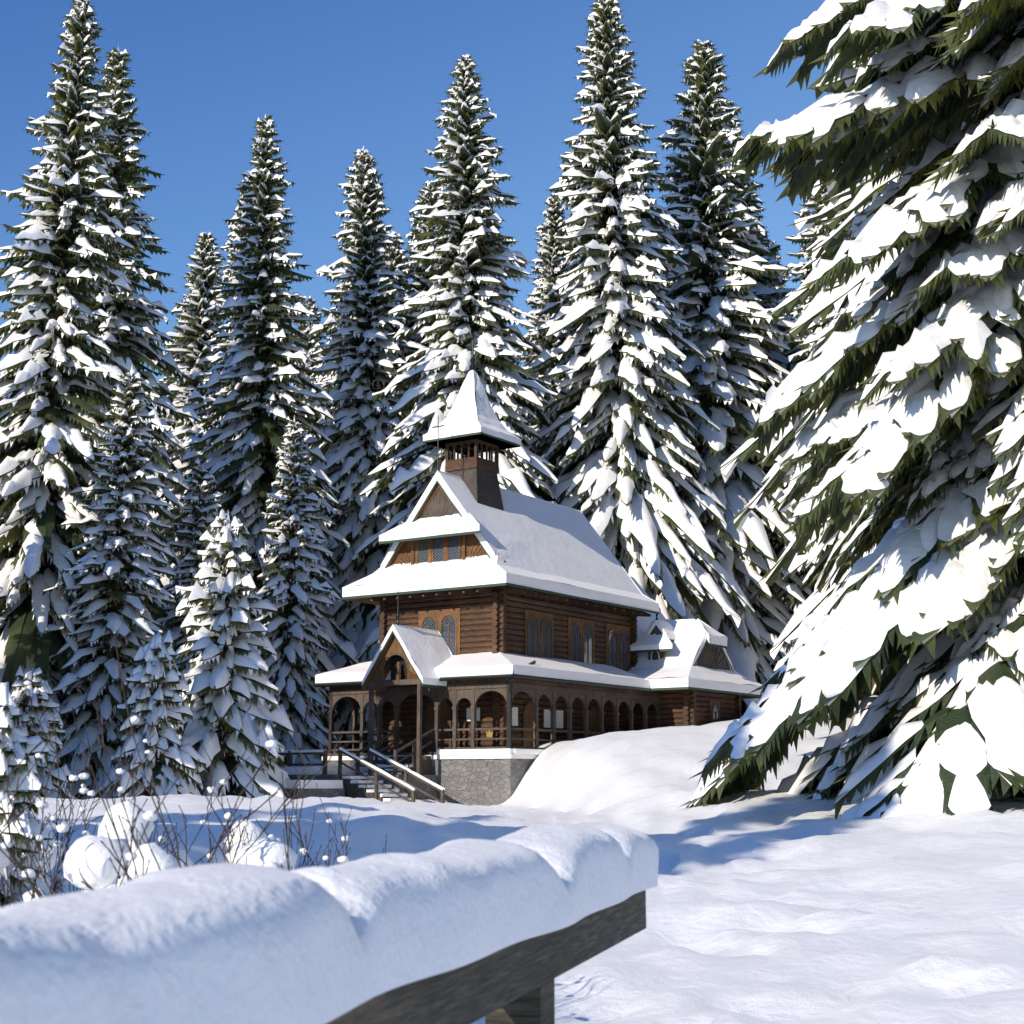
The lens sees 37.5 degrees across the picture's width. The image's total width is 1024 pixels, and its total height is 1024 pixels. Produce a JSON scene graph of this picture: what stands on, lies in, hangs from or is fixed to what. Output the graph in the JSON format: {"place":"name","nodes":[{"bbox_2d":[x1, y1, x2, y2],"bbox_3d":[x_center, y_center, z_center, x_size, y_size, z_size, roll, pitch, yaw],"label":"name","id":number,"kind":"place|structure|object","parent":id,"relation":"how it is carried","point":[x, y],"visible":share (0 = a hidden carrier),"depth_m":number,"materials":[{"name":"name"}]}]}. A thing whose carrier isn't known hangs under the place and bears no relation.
{"place":"outdoors","nodes":[
{"label":"outdoors","id":0,"kind":"place"},
{"bbox_2d":[0,0,831,413],"label":"sky","id":1,"kind":"structure","parent":0,"point":[336,78],"materials":[{"name":"blue"}]},
{"bbox_2d":[275,370,762,801],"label":"snow","id":2,"kind":"structure","parent":0,"point":[522,534],"depth_m":68.27,"materials":[{"name":"white snow"}]},
{"bbox_2d":[25,701,1023,1023],"bbox_3d":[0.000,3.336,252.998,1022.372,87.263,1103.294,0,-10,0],"label":"snow ground","id":3,"kind":"structure","parent":0,"point":[767,905],"depth_m":15.24,"materials":[{"name":"white snow"}]},
{"bbox_2d":[0,681,54,907],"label":"spruce sapling","id":4,"kind":"object","parent":3,"relation":"on","point":[16,746],"visible":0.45,"depth_m":6.73,"materials":[{"name":"green plant"}]},
{"bbox_2d":[0,149,76,509],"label":"conifer tree","id":5,"kind":"object","parent":3,"relation":"on","point":[16,302],"depth_m":88.28,"materials":[{"name":"green plant"}]},
{"bbox_2d":[10,666,79,799],"bbox_3d":[-16.442,8.982,51.173,4.792,7.583,4.452,8,-14,-35],"label":"snowy conifer tree","id":6,"kind":"object","parent":3,"relation":"on","point":[39,688],"visible":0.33,"depth_m":51.41,"materials":[{"name":"white snow"}]},
{"bbox_2d":[0,0,155,768],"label":"snowy conifer tree","id":7,"kind":"object","parent":3,"relation":"on","point":[50,421],"visible":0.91,"depth_m":65.61,"materials":[{"name":"green plant"}]},
{"bbox_2d":[2,45,203,721],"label":"snowy conifer tree","id":8,"kind":"object","parent":3,"relation":"on","point":[130,330],"visible":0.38,"depth_m":79.03,"materials":[{"name":"green plant"}]},
{"bbox_2d":[41,367,177,799],"bbox_3d":[-16.803,4.172,63.152,6.801,21.546,7.896,3,-11,-10],"label":"spruce","id":9,"kind":"object","parent":3,"relation":"on","point":[95,620],"visible":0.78,"depth_m":62.65,"materials":[{"name":"green plant"}]},
{"bbox_2d":[94,630,206,797],"bbox_3d":[-12.781,8.938,53.837,5.071,9.478,4.711,1,-9,-1],"label":"spruce","id":10,"kind":"object","parent":3,"relation":"on","point":[170,758],"visible":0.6,"depth_m":53.37,"materials":[{"name":"white plant"}]},
{"bbox_2d":[149,232,227,605],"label":"tall spruce","id":11,"kind":"object","parent":3,"relation":"on","point":[197,328],"visible":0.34,"depth_m":106.92,"materials":[{"name":"green plant"}]},
{"bbox_2d":[156,458,222,703],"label":"spruce","id":12,"kind":"object","parent":3,"relation":"on","point":[190,529],"visible":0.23,"depth_m":70.17,"materials":[{"name":"green plant"}]},
{"bbox_2d":[157,283,225,481],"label":"tall spruce","id":13,"kind":"object","parent":3,"relation":"on","point":[167,383],"depth_m":119.14,"materials":[{"name":"green plant"}]},
{"bbox_2d":[0,635,386,907],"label":"snowy bush","id":14,"kind":"object","parent":3,"relation":"on","point":[117,850],"visible":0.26,"depth_m":5.56,"materials":[{"name":"brown plant"}]},
{"bbox_2d":[171,509,293,798],"bbox_3d":[-11.071,7.208,57.574,6.858,14.995,7.286,1,-12,-9],"label":"spruce","id":15,"kind":"object","parent":3,"relation":"on","point":[228,696],"visible":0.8,"depth_m":57.07,"materials":[{"name":"green plant"}]},
{"bbox_2d":[166,173,311,605],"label":"tall spruce","id":16,"kind":"object","parent":3,"relation":"on","point":[200,409],"visible":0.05,"depth_m":98.18,"materials":[{"name":"green plant"}]},
{"bbox_2d":[175,114,361,743],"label":"snowy conifer tree","id":17,"kind":"object","parent":3,"relation":"on","point":[261,368],"visible":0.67,"depth_m":85.66,"materials":[{"name":"green plant"}]},
{"bbox_2d":[252,415,341,763],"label":"spruce","id":18,"kind":"object","parent":3,"relation":"on","point":[294,631],"visible":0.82,"depth_m":78.91,"materials":[{"name":"green plant"}]},
{"bbox_2d":[292,296,325,445],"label":"tall spruce","id":19,"kind":"object","parent":3,"relation":"on","point":[315,345],"visible":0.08,"depth_m":124.35,"materials":[{"name":"green plant"}]},
{"bbox_2d":[295,242,366,752],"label":"tall spruce","id":20,"kind":"object","parent":3,"relation":"on","point":[325,378],"depth_m":109.15,"materials":[{"name":"green plant"}]},
{"bbox_2d":[303,145,424,758],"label":"tall spruce","id":21,"kind":"object","parent":3,"relation":"on","point":[361,349],"visible":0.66,"depth_m":93.27,"materials":[{"name":"green plant"}]},
{"bbox_2d":[333,231,424,752],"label":"tall spruce","id":22,"kind":"object","parent":3,"relation":"on","point":[397,257],"visible":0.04,"depth_m":102.31,"materials":[{"name":"green plant"}]},
{"bbox_2d":[399,180,446,447],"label":"tall spruce","id":23,"kind":"object","parent":3,"relation":"on","point":[419,285],"visible":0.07,"depth_m":103.53,"materials":[{"name":"green plant"}]},
{"bbox_2d":[349,54,559,662],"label":"tall spruce","id":24,"kind":"object","parent":3,"relation":"on","point":[464,302],"visible":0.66,"depth_m":86.56,"materials":[{"name":"green plant"}]},
{"bbox_2d":[326,890,645,1023],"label":"fence rail","id":25,"kind":"object","parent":3,"relation":"on","point":[513,983],"visible":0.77,"depth_m":3.43,"materials":[{"name":"grey wood"}]},
{"bbox_2d":[0,824,658,1023],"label":"rail snow","id":26,"kind":"structure","parent":25,"relation":"on","point":[227,943],"depth_m":2.07,"materials":[{"name":"white snow"}]},
{"bbox_2d":[278,339,761,805],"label":"chapel","id":27,"kind":"structure","parent":3,"relation":"on","point":[419,723],"depth_m":66.48,"materials":[{"name":"brown wood"}]},
{"bbox_2d":[500,192,574,495],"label":"tall spruce","id":28,"kind":"object","parent":3,"relation":"on","point":[547,252],"visible":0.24,"depth_m":100.11,"materials":[{"name":"green plant"}]},
{"bbox_2d":[521,0,754,628],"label":"tall spruce","id":29,"kind":"object","parent":3,"relation":"on","point":[623,441],"visible":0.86,"depth_m":88.65,"materials":[{"name":"green plant"}]},
{"bbox_2d":[665,279,679,288],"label":"tall spruce","id":30,"kind":"object","parent":3,"relation":"on","point":[670,285],"depth_m":115.87,"materials":[{"name":"green plant"}]},
{"bbox_2d":[654,39,830,709],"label":"tall spruce","id":31,"kind":"object","parent":3,"relation":"on","point":[735,336],"visible":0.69,"depth_m":95.92,"materials":[{"name":"green plant"}]},
{"bbox_2d":[741,699,745,715],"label":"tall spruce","id":32,"kind":"object","parent":3,"relation":"on","point":[743,707],"depth_m":115.75,"materials":[{"name":"green plant"}]},
{"bbox_2d":[725,122,799,604],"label":"tall spruce","id":33,"kind":"object","parent":3,"relation":"on","point":[767,293],"visible":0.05,"depth_m":107.92,"materials":[{"name":"green plant"}]},
{"bbox_2d":[767,241,795,364],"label":"tall spruce","id":34,"kind":"object","parent":3,"relation":"on","point":[781,286],"visible":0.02,"depth_m":125.16,"materials":[{"name":"green plant"}]},
{"bbox_2d":[767,421,821,665],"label":"spruce","id":35,"kind":"object","parent":3,"relation":"on","point":[801,573],"visible":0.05,"depth_m":93.72,"materials":[{"name":"green plant"}]},
{"bbox_2d":[794,280,803,317],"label":"tall spruce","id":36,"kind":"object","parent":3,"relation":"on","point":[798,305],"depth_m":133.46,"materials":[{"name":"green plant"}]},
{"bbox_2d":[711,57,906,654],"bbox_3d":[13.773,-13.634,43.332,14.587,40.290,15.875,5,-11,-21],"label":"tall spruce","id":37,"kind":"object","parent":3,"relation":"on","point":[822,305],"depth_m":42.88,"materials":[{"name":"white plant"}]},
{"bbox_2d":[750,67,874,689],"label":"tall spruce","id":38,"kind":"object","parent":3,"relation":"on","point":[813,549],"depth_m":91.34,"materials":[{"name":"white plant"}]},
{"bbox_2d":[772,187,862,700],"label":"tall spruce","id":39,"kind":"object","parent":3,"relation":"on","point":[802,238],"visible":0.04,"depth_m":100.25,"materials":[{"name":"green plant"}]},
{"bbox_2d":[765,61,909,695],"bbox_3d":[16.676,-12.020,53.033,16.999,43.379,15.890,3,-12,-21],"label":"tall spruce","id":40,"kind":"object","parent":3,"relation":"on","point":[810,604],"depth_m":52.75,"materials":[{"name":"white plant"}]},
{"bbox_2d":[679,0,1023,819],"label":"spruce","id":41,"kind":"object","parent":3,"relation":"on","point":[927,420],"visible":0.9,"depth_m":26.69,"materials":[{"name":"green plant"}]}
]}

